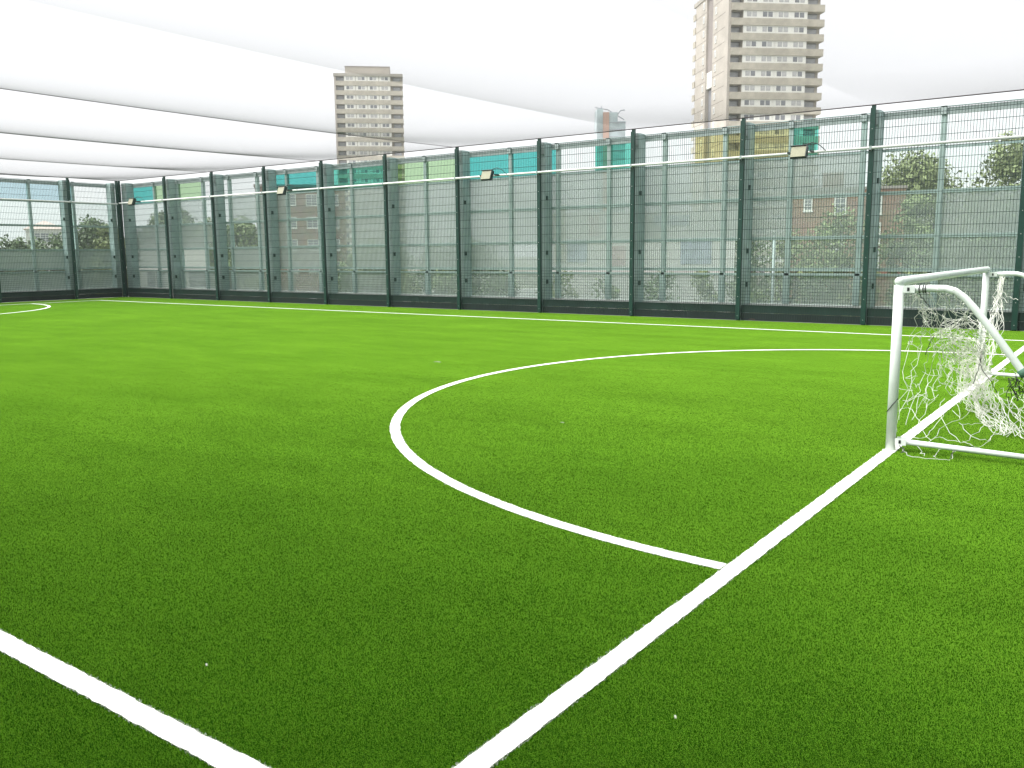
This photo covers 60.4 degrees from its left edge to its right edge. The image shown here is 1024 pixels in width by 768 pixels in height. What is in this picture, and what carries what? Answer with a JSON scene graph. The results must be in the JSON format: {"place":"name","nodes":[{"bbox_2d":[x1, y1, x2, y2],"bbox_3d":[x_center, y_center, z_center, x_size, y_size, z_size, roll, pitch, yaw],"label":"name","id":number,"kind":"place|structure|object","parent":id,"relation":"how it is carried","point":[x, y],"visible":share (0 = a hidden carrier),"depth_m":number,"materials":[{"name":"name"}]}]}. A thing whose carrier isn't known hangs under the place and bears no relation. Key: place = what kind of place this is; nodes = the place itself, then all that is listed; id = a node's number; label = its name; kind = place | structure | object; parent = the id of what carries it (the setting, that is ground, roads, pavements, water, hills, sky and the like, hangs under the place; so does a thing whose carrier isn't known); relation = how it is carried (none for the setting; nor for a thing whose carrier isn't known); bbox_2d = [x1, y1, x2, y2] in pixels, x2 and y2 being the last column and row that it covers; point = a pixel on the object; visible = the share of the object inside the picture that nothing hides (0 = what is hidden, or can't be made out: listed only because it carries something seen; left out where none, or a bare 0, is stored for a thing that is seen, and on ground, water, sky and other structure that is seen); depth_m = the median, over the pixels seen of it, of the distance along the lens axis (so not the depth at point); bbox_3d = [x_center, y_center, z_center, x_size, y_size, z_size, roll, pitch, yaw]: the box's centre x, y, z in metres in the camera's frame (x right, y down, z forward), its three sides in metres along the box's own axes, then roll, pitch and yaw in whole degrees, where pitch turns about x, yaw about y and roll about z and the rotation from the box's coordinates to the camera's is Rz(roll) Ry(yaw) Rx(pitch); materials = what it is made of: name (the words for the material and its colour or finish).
{"place":"outdoors","nodes":[
{"label":"outdoors","id":0,"kind":"place"},
{"bbox_2d":[23,221,61,270],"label":"white house","id":1,"kind":"structure","parent":0,"point":[43,233],"depth_m":131.05,"materials":[{"name":"paint"}]},
{"bbox_2d":[138,210,164,275],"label":"broadleaf tree","id":2,"kind":"object","parent":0,"point":[159,218],"visible":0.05,"depth_m":99.95,"materials":[{"name":"green plant"}]},
{"bbox_2d":[182,210,195,223],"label":"broadleaf tree","id":3,"kind":"object","parent":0,"point":[184,221],"visible":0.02,"depth_m":110.25,"materials":[{"name":"green plant"}]},
{"bbox_2d":[200,217,230,288],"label":"broadleaf tree","id":4,"kind":"object","parent":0,"point":[210,232],"visible":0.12,"depth_m":96.46,"materials":[{"name":"green plant"}]},
{"bbox_2d":[7,254,973,318],"bbox_3d":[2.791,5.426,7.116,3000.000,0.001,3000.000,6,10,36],"label":"ground","id":5,"kind":"structure","parent":0,"point":[518,276],"depth_m":249.32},
{"bbox_2d":[0,234,45,297],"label":"broadleaf tree","id":6,"kind":"object","parent":5,"relation":"on","point":[16,245],"visible":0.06,"depth_m":72.95,"materials":[{"name":"green plant"}]},
{"bbox_2d":[29,232,83,295],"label":"broadleaf tree","id":7,"kind":"object","parent":5,"relation":"on","point":[54,240],"visible":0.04,"depth_m":83.17,"materials":[{"name":"green plant"}]},
{"bbox_2d":[77,214,104,269],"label":"broadleaf tree","id":8,"kind":"object","parent":5,"relation":"on","point":[87,241],"visible":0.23,"depth_m":88.32,"materials":[{"name":"green plant"}]},
{"bbox_2d":[91,223,127,294],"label":"broadleaf tree","id":9,"kind":"object","parent":5,"relation":"on","point":[104,247],"visible":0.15,"depth_m":80.39,"materials":[{"name":"green plant"}]},
{"bbox_2d":[140,239,210,294],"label":"white shed","id":10,"kind":"structure","parent":5,"relation":"on","point":[201,263],"depth_m":69.82,"materials":[{"name":"grey"}]},
{"bbox_2d":[146,271,157,286],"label":"window","id":11,"kind":"structure","parent":10,"relation":"in","point":[151,272],"depth_m":68.95,"materials":[{"name":"white"}]},
{"bbox_2d":[187,271,206,288],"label":"window","id":12,"kind":"structure","parent":10,"relation":"in","point":[199,275],"depth_m":70.12,"materials":[{"name":"white"}]},
{"bbox_2d":[226,214,266,289],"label":"broadleaf tree","id":13,"kind":"object","parent":5,"relation":"on","point":[241,281],"visible":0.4,"depth_m":93.49,"materials":[{"name":"green plant"}]},
{"bbox_2d":[246,275,266,289],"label":"shrub","id":14,"kind":"object","parent":5,"relation":"on","point":[255,281],"visible":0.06,"depth_m":57.57,"materials":[{"name":"green plant"}]},
{"bbox_2d":[253,184,346,297],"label":"brick block","id":15,"kind":"structure","parent":5,"relation":"on","point":[294,224],"depth_m":115.20,"materials":[{"name":"grey"}]},
{"bbox_2d":[306,194,316,205],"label":"window","id":16,"kind":"structure","parent":15,"relation":"in","point":[310,198],"depth_m":114.68,"materials":[{"name":"white"}]},
{"bbox_2d":[307,217,317,228],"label":"window","id":17,"kind":"structure","parent":15,"relation":"in","point":[311,222],"depth_m":115.13,"materials":[{"name":"white"}]},
{"bbox_2d":[338,269,374,292],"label":"shrub","id":18,"kind":"object","parent":5,"relation":"on","point":[349,285],"visible":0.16,"depth_m":56.35,"materials":[{"name":"green plant"}]},
{"bbox_2d":[333,66,405,276],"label":"tower block","id":19,"kind":"structure","parent":5,"relation":"on","point":[368,100],"depth_m":250.33,"materials":[{"name":"concrete"}]},
{"bbox_2d":[337,249,411,300],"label":"broadleaf tree","id":20,"kind":"object","parent":5,"relation":"on","point":[341,264],"visible":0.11,"depth_m":76.61,"materials":[{"name":"green plant"}]},
{"bbox_2d":[401,270,422,301],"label":"shrub","id":21,"kind":"object","parent":5,"relation":"on","point":[414,289],"visible":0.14,"depth_m":60.87,"materials":[{"name":"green plant"}]},
{"bbox_2d":[431,270,456,302],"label":"shrub","id":22,"kind":"object","parent":5,"relation":"on","point":[443,285],"visible":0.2,"depth_m":54.27,"materials":[{"name":"green plant"}]},
{"bbox_2d":[403,270,518,295],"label":"hedge","id":23,"kind":"object","parent":5,"relation":"on","point":[477,287],"visible":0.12,"depth_m":68.51,"materials":[{"name":"green plant"}]},
{"bbox_2d":[480,274,520,304],"bbox_3d":[-0.625,-4.768,57.824,3.565,5.370,3.014,6,10,36],"label":"shrub","id":24,"kind":"object","parent":5,"relation":"on","point":[500,288],"visible":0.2,"depth_m":57.41,"materials":[{"name":"green plant"}]},
{"bbox_2d":[4,296,1009,330],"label":"pitch deck","id":25,"kind":"structure","parent":5,"relation":"on","point":[594,314],"depth_m":20.34,"materials":[{"name":"concrete"}]},
{"bbox_2d":[0,177,122,299],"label":"glazed screen","id":26,"kind":"object","parent":25,"relation":"on","point":[61,254],"visible":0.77,"depth_m":30.35,"materials":[{"name":"grey paint"}]},
{"bbox_2d":[0,297,1023,767],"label":"turf","id":27,"kind":"structure","parent":25,"relation":"on","point":[108,347],"depth_m":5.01,"materials":[{"name":"green plastic"}]},
{"bbox_2d":[0,178,125,302],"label":"fence","id":28,"kind":"object","parent":27,"relation":"on","point":[35,295],"visible":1,"depth_m":30.19,"materials":[{"name":"metal"}]},
{"bbox_2d":[0,198,117,204],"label":"conduit pipe","id":29,"kind":"object","parent":28,"relation":"attached to","point":[69,201],"visible":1,"depth_m":29.72,"materials":[{"name":"metal"}]},
{"bbox_2d":[0,630,267,767],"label":"touch line","id":30,"kind":"object","parent":27,"relation":"on","point":[115,692],"visible":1,"depth_m":2.83,"materials":[{"name":"white paint"}]},
{"bbox_2d":[0,367,989,767],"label":"line pile","id":31,"kind":"object","parent":27,"relation":"on","point":[220,765],"visible":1,"depth_m":3.05,"materials":[{"name":"white plastic"}]},
{"bbox_2d":[103,300,1023,340],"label":"touch line","id":32,"kind":"object","parent":27,"relation":"on","point":[582,321],"visible":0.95,"depth_m":18.25,"materials":[{"name":"paint"}]},
{"bbox_2d":[117,99,1023,330],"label":"fence","id":33,"kind":"object","parent":27,"relation":"on","point":[789,313],"visible":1,"depth_m":20.43,"materials":[{"name":"metal"}]},
{"bbox_2d":[390,349,1004,568],"bbox_3d":[1.893,0.026,9.471,4.944,0.001,10.059,6,10,36],"label":"penalty arc line","id":34,"kind":"object","parent":27,"relation":"on","point":[401,412],"visible":0.94,"depth_m":5.53,"materials":[{"name":"paint"}]},
{"bbox_2d":[454,346,1023,767],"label":"goal line","id":35,"kind":"object","parent":27,"relation":"on","point":[944,408],"visible":0.75,"depth_m":3.46,"materials":[{"name":"white paint"}]},
{"bbox_2d":[885,266,1023,459],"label":"football goal","id":36,"kind":"object","parent":27,"relation":"on","point":[980,370],"visible":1,"depth_m":6.57,"materials":[{"name":"white plastic"}]},
{"bbox_3d":[5.586,-1.644,6.459,0.124,4.130,18.310,6,10,36],"label":"mesh fence","id":37,"kind":"object","parent":27,"relation":"on","visible":0},
{"bbox_2d":[119,135,1023,203],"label":"conduit pipe","id":38,"kind":"object","parent":37,"relation":"attached to","point":[809,152],"visible":1,"depth_m":19.23,"materials":[{"name":"metal"}]},
{"bbox_2d":[127,196,143,205],"bbox_3d":[-13.117,-6.371,30.601,0.701,0.316,0.338,6,10,36],"label":"floodlight","id":39,"kind":"object","parent":38,"relation":"attached to","point":[131,201],"visible":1,"depth_m":30.55,"materials":[{"name":"grey"}]},
{"bbox_2d":[277,184,294,194],"bbox_3d":[-6.678,-5.743,25.980,0.701,0.316,0.338,6,10,36],"label":"floodlight","id":40,"kind":"object","parent":38,"relation":"attached to","point":[282,190],"visible":1,"depth_m":25.94,"materials":[{"name":"grey"}]},
{"bbox_2d":[480,168,505,180],"bbox_3d":[-0.482,-5.140,21.534,0.701,0.316,0.338,6,10,36],"label":"floodlight","id":41,"kind":"object","parent":38,"relation":"attached to","point":[486,175],"visible":1,"depth_m":21.50,"materials":[{"name":"grey"}]},
{"bbox_2d":[787,142,825,158],"bbox_3d":[5.714,-4.536,17.088,0.701,0.316,0.338,6,10,36],"label":"floodlight","id":42,"kind":"object","parent":38,"relation":"attached to","point":[799,152],"visible":1,"depth_m":17.06,"materials":[{"name":"grey"}]},
{"bbox_3d":[-12.321,-1.733,8.149,31.000,4.130,0.124,6,10,36],"label":"mesh fence","id":43,"kind":"object","parent":27,"relation":"on","visible":0},
{"bbox_2d":[0,87,1023,180],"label":"overhead net","id":44,"kind":"object","parent":43,"relation":"attached to","point":[225,168],"visible":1,"depth_m":20.92,"materials":[{"name":"grey fabric"}]},
{"bbox_2d":[121,98,1023,330],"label":"glazed screen","id":45,"kind":"object","parent":25,"relation":"on","point":[644,231],"visible":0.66,"depth_m":20.73,"materials":[{"name":"glass"}]},
{"bbox_2d":[535,270,578,306],"bbox_3d":[2.226,-2.713,42.095,2.649,5.864,2.836,6,10,36],"label":"shrub","id":46,"kind":"object","parent":5,"relation":"on","point":[563,285],"visible":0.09,"depth_m":41.59,"materials":[{"name":"green plant"}]},
{"bbox_2d":[590,278,620,308],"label":"shrub","id":47,"kind":"object","parent":5,"relation":"on","point":[614,289],"visible":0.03,"depth_m":40.57,"materials":[{"name":"green plant"}]},
{"bbox_2d":[594,109,625,169],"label":"glass tower","id":48,"kind":"structure","parent":5,"relation":"on","point":[606,121],"depth_m":405.78,"materials":[{"name":"grey"}]},
{"bbox_2d":[552,241,734,310],"bbox_3d":[6.350,-4.742,45.175,9.837,8.884,0.230,1,9,8],"label":"hoarding","id":49,"kind":"object","parent":5,"relation":"on","point":[674,258],"visible":0.26,"depth_m":44.81,"materials":[{"name":"white"}]},
{"bbox_2d":[644,275,680,309],"bbox_3d":[7.065,-2.606,41.521,2.811,5.733,2.821,6,10,36],"label":"shrub","id":50,"kind":"object","parent":5,"relation":"on","point":[667,297],"visible":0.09,"depth_m":41.06,"materials":[{"name":"green plant"}]},
{"bbox_2d":[682,271,717,311],"bbox_3d":[8.567,-2.317,39.316,1.702,5.777,2.139,-6,10,-33],"label":"shrub","id":51,"kind":"object","parent":5,"relation":"on","point":[701,284],"visible":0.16,"depth_m":38.63,"materials":[{"name":"green plant"}]},
{"bbox_2d":[725,275,769,302],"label":"shrub","id":52,"kind":"object","parent":5,"relation":"on","point":[753,299],"visible":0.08,"depth_m":40.23,"materials":[{"name":"green plant"}]},
{"bbox_2d":[734,240,781,302],"bbox_3d":[12.315,-4.782,48.278,4.463,7.982,4.229,6,10,36],"label":"broadleaf tree","id":53,"kind":"object","parent":5,"relation":"on","point":[756,246],"visible":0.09,"depth_m":47.59,"materials":[{"name":"green plant"}]},
{"bbox_2d":[691,0,824,285],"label":"tower block","id":54,"kind":"structure","parent":5,"relation":"on","point":[751,58],"depth_m":160.13,"materials":[{"name":"concrete"}]},
{"bbox_2d":[740,114,755,120],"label":"window","id":55,"kind":"structure","parent":54,"relation":"in","point":[742,115],"depth_m":160.23,"materials":[{"name":"white"}]},
{"bbox_2d":[741,85,756,91],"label":"window","id":56,"kind":"structure","parent":54,"relation":"in","point":[744,88],"depth_m":159.45,"materials":[{"name":"white"}]},
{"bbox_2d":[741,99,757,106],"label":"window","id":57,"kind":"structure","parent":54,"relation":"in","point":[744,102],"depth_m":159.84,"materials":[{"name":"white"}]},
{"bbox_2d":[742,55,757,62],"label":"window","id":58,"kind":"structure","parent":54,"relation":"in","point":[745,58],"depth_m":158.71,"materials":[{"name":"white"}]},
{"bbox_2d":[742,70,757,76],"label":"window","id":59,"kind":"structure","parent":54,"relation":"in","point":[745,73],"depth_m":159.10,"materials":[{"name":"white"}]},
{"bbox_2d":[742,40,758,47],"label":"window","id":60,"kind":"structure","parent":54,"relation":"in","point":[746,43],"depth_m":158.33,"materials":[{"name":"white"}]},
{"bbox_2d":[743,25,758,32],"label":"window","id":61,"kind":"structure","parent":54,"relation":"in","point":[746,28],"depth_m":157.94,"materials":[{"name":"white"}]},
{"bbox_2d":[743,10,759,17],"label":"window","id":62,"kind":"structure","parent":54,"relation":"in","point":[747,13],"depth_m":157.59,"materials":[{"name":"white"}]},
{"bbox_2d":[755,143,771,149],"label":"window","id":63,"kind":"structure","parent":54,"relation":"in","point":[764,145],"depth_m":161.33,"materials":[{"name":"white"}]},
{"bbox_2d":[756,114,772,120],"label":"window","id":64,"kind":"structure","parent":54,"relation":"in","point":[766,118],"depth_m":160.58,"materials":[{"name":"white"}]},
{"bbox_2d":[757,99,772,106],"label":"window","id":65,"kind":"structure","parent":54,"relation":"in","point":[761,102],"depth_m":160.19,"materials":[{"name":"white"}]},
{"bbox_2d":[757,85,773,91],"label":"window","id":66,"kind":"structure","parent":54,"relation":"in","point":[760,88],"depth_m":159.80,"materials":[{"name":"white"}]},
{"bbox_2d":[758,70,773,77],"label":"window","id":67,"kind":"structure","parent":54,"relation":"in","point":[761,73],"depth_m":159.45,"materials":[{"name":"white"}]},
{"bbox_2d":[759,40,773,47],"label":"window","id":68,"kind":"structure","parent":54,"relation":"in","point":[762,44],"depth_m":158.67,"materials":[{"name":"white"}]},
{"bbox_2d":[758,55,774,62],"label":"window","id":69,"kind":"structure","parent":54,"relation":"in","point":[761,58],"depth_m":159.06,"materials":[{"name":"white"}]},
{"bbox_2d":[759,11,774,17],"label":"window","id":70,"kind":"structure","parent":54,"relation":"in","point":[763,14],"depth_m":157.94,"materials":[{"name":"white"}]},
{"bbox_2d":[759,26,775,32],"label":"window","id":71,"kind":"structure","parent":54,"relation":"in","point":[762,29],"depth_m":158.33,"materials":[{"name":"white"}]},
{"bbox_2d":[771,143,786,149],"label":"window","id":72,"kind":"structure","parent":54,"relation":"in","point":[781,145],"depth_m":161.69,"materials":[{"name":"yellow"}]},
{"bbox_2d":[772,114,787,120],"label":"window","id":73,"kind":"structure","parent":54,"relation":"in","point":[784,117],"depth_m":160.94,"materials":[{"name":"white"}]},
{"bbox_2d":[772,129,787,135],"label":"window","id":74,"kind":"structure","parent":54,"relation":"in","point":[780,132],"depth_m":161.33,"materials":[{"name":"yellow"}]},
{"bbox_2d":[772,100,788,106],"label":"window","id":75,"kind":"structure","parent":54,"relation":"in","point":[775,103],"depth_m":160.54,"materials":[{"name":"white"}]},
{"bbox_2d":[773,85,788,91],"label":"window","id":76,"kind":"structure","parent":54,"relation":"in","point":[777,88],"depth_m":160.19,"materials":[{"name":"white"}]},
{"bbox_2d":[773,70,789,77],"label":"window","id":77,"kind":"structure","parent":54,"relation":"in","point":[776,73],"depth_m":159.80,"materials":[{"name":"white"}]},
{"bbox_2d":[774,56,789,62],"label":"window","id":78,"kind":"structure","parent":54,"relation":"in","point":[778,59],"depth_m":159.41,"materials":[{"name":"white"}]},
{"bbox_2d":[774,41,790,47],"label":"window","id":79,"kind":"structure","parent":54,"relation":"in","point":[777,44],"depth_m":159.06,"materials":[{"name":"white"}]},
{"bbox_2d":[775,26,790,33],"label":"window","id":80,"kind":"structure","parent":54,"relation":"in","point":[779,29],"depth_m":158.67,"materials":[{"name":"white"}]},
{"bbox_2d":[775,11,791,18],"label":"window","id":81,"kind":"structure","parent":54,"relation":"in","point":[778,14],"depth_m":158.29,"materials":[{"name":"white"}]},
{"bbox_2d":[788,114,803,121],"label":"window","id":82,"kind":"structure","parent":54,"relation":"in","point":[790,116],"depth_m":161.25,"materials":[{"name":"white"}]},
{"bbox_2d":[789,100,803,106],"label":"window","id":83,"kind":"structure","parent":54,"relation":"in","point":[792,103],"depth_m":160.90,"materials":[{"name":"white"}]},
{"bbox_2d":[789,85,804,92],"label":"window","id":84,"kind":"structure","parent":54,"relation":"in","point":[792,88],"depth_m":160.54,"materials":[{"name":"white"}]},
{"bbox_2d":[790,71,804,77],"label":"window","id":85,"kind":"structure","parent":54,"relation":"in","point":[793,74],"depth_m":160.15,"materials":[{"name":"white"}]},
{"bbox_2d":[790,56,805,62],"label":"window","id":86,"kind":"structure","parent":54,"relation":"in","point":[793,59],"depth_m":159.76,"materials":[{"name":"white"}]},
{"bbox_2d":[791,26,806,33],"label":"window","id":87,"kind":"structure","parent":54,"relation":"in","point":[794,29],"depth_m":159.02,"materials":[{"name":"white"}]},
{"bbox_2d":[791,41,806,48],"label":"window","id":88,"kind":"structure","parent":54,"relation":"in","point":[794,44],"depth_m":159.41,"materials":[{"name":"white"}]},
{"bbox_2d":[792,11,807,18],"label":"window","id":89,"kind":"structure","parent":54,"relation":"in","point":[795,15],"depth_m":158.67,"materials":[{"name":"white"}]},
{"bbox_2d":[770,240,775,313],"bbox_3d":[13.589,-4.213,45.922,0.320,7.489,0.320,6,10,36],"label":"white pole","id":90,"kind":"object","parent":5,"relation":"on","point":[773,266],"depth_m":45.59,"materials":[{"name":"metal"}]},
{"bbox_2d":[756,229,844,314],"bbox_3d":[16.136,-5.123,51.085,4.940,7.765,5.096,-6,10,-32],"label":"broadleaf tree","id":91,"kind":"object","parent":5,"relation":"on","point":[782,255],"visible":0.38,"depth_m":50.38,"materials":[{"name":"green plant"}]},
{"bbox_2d":[798,271,839,314],"bbox_3d":[16.232,-3.469,47.211,2.637,5.611,3.172,-3,9,-14],"label":"shrub","id":92,"kind":"object","parent":5,"relation":"on","point":[818,298],"visible":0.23,"depth_m":46.75,"materials":[{"name":"green plant"}]},
{"bbox_2d":[797,203,891,315],"bbox_3d":[20.052,-6.370,53.992,6.056,9.303,5.200,-6,10,-30],"label":"broadleaf tree","id":93,"kind":"object","parent":5,"relation":"on","point":[848,263],"visible":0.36,"depth_m":53.08,"materials":[{"name":"green plant"}]},
{"bbox_2d":[836,277,882,305],"bbox_3d":[19.272,-3.488,48.469,2.658,5.223,2.727,6,10,36],"label":"shrub","id":94,"kind":"object","parent":5,"relation":"on","point":[849,298],"visible":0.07,"depth_m":48.21,"materials":[{"name":"green plant"}]},
{"bbox_2d":[883,265,941,318],"bbox_3d":[19.237,-2.820,42.142,4.151,5.763,3.257,6,10,36],"label":"shrub","id":95,"kind":"object","parent":5,"relation":"on","point":[891,296],"visible":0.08,"depth_m":41.75,"materials":[{"name":"green plant"}]},
{"bbox_2d":[879,193,952,306],"bbox_3d":[24.953,-6.785,54.324,4.421,9.935,4.289,6,10,36],"label":"broadleaf tree","id":96,"kind":"object","parent":5,"relation":"on","point":[921,205],"visible":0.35,"depth_m":53.54,"materials":[{"name":"green plant"}]},
{"bbox_2d":[881,146,979,285],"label":"broadleaf tree","id":97,"kind":"object","parent":5,"relation":"on","point":[916,173],"visible":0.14,"depth_m":83.03,"materials":[{"name":"green plant"}]},
{"bbox_2d":[887,229,1012,309],"bbox_3d":[22.659,-4.341,44.458,6.592,8.048,6.592,6,10,36],"label":"broadleaf tree","id":98,"kind":"object","parent":5,"relation":"on","point":[944,253],"visible":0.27,"depth_m":43.49,"materials":[{"name":"green plant"}]},
{"bbox_2d":[928,255,1012,319],"bbox_3d":[20.290,-2.587,38.747,3.824,6.281,4.283,6,10,36],"label":"shrub","id":99,"kind":"object","parent":5,"relation":"on","point":[991,289],"visible":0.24,"depth_m":38.54,"materials":[{"name":"green plant"}]},
{"bbox_2d":[953,236,1016,305],"bbox_3d":[26.029,-5.351,46.876,4.954,9.270,4.870,6,10,36],"label":"broadleaf tree","id":100,"kind":"object","parent":5,"relation":"on","point":[1008,249],"visible":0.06,"depth_m":46.55,"materials":[{"name":"green plant"}]},
{"bbox_2d":[949,130,1023,293],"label":"broadleaf tree","id":101,"kind":"object","parent":5,"relation":"on","point":[998,161],"visible":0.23,"depth_m":59.33,"materials":[{"name":"green plant"}]},
{"bbox_2d":[0,0,1023,258],"label":"sky","id":102,"kind":"structure","parent":0,"point":[474,72],"materials":[{"name":"white"}]},
{"bbox_2d":[507,289,536,296],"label":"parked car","id":103,"kind":"object","parent":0,"point":[526,294],"visible":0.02,"depth_m":110.61,"materials":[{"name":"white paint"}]},
{"bbox_2d":[783,185,907,305],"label":"brick house","id":104,"kind":"structure","parent":0,"point":[889,209],"depth_m":62.49,"materials":[{"name":"red"}]},
{"bbox_2d":[803,199,812,211],"bbox_3d":[21.298,-12.963,63.235,0.690,1.180,0.130,3,9,20],"label":"window","id":105,"kind":"structure","parent":104,"relation":"in","point":[809,209],"depth_m":63.26,"materials":[{"name":"white"}]},
{"bbox_2d":[834,197,846,214],"bbox_3d":[23.341,-12.806,62.491,0.900,1.580,0.130,3,9,20],"label":"window","id":106,"kind":"structure","parent":104,"relation":"in","point":[842,199],"depth_m":62.49,"materials":[{"name":"white"}]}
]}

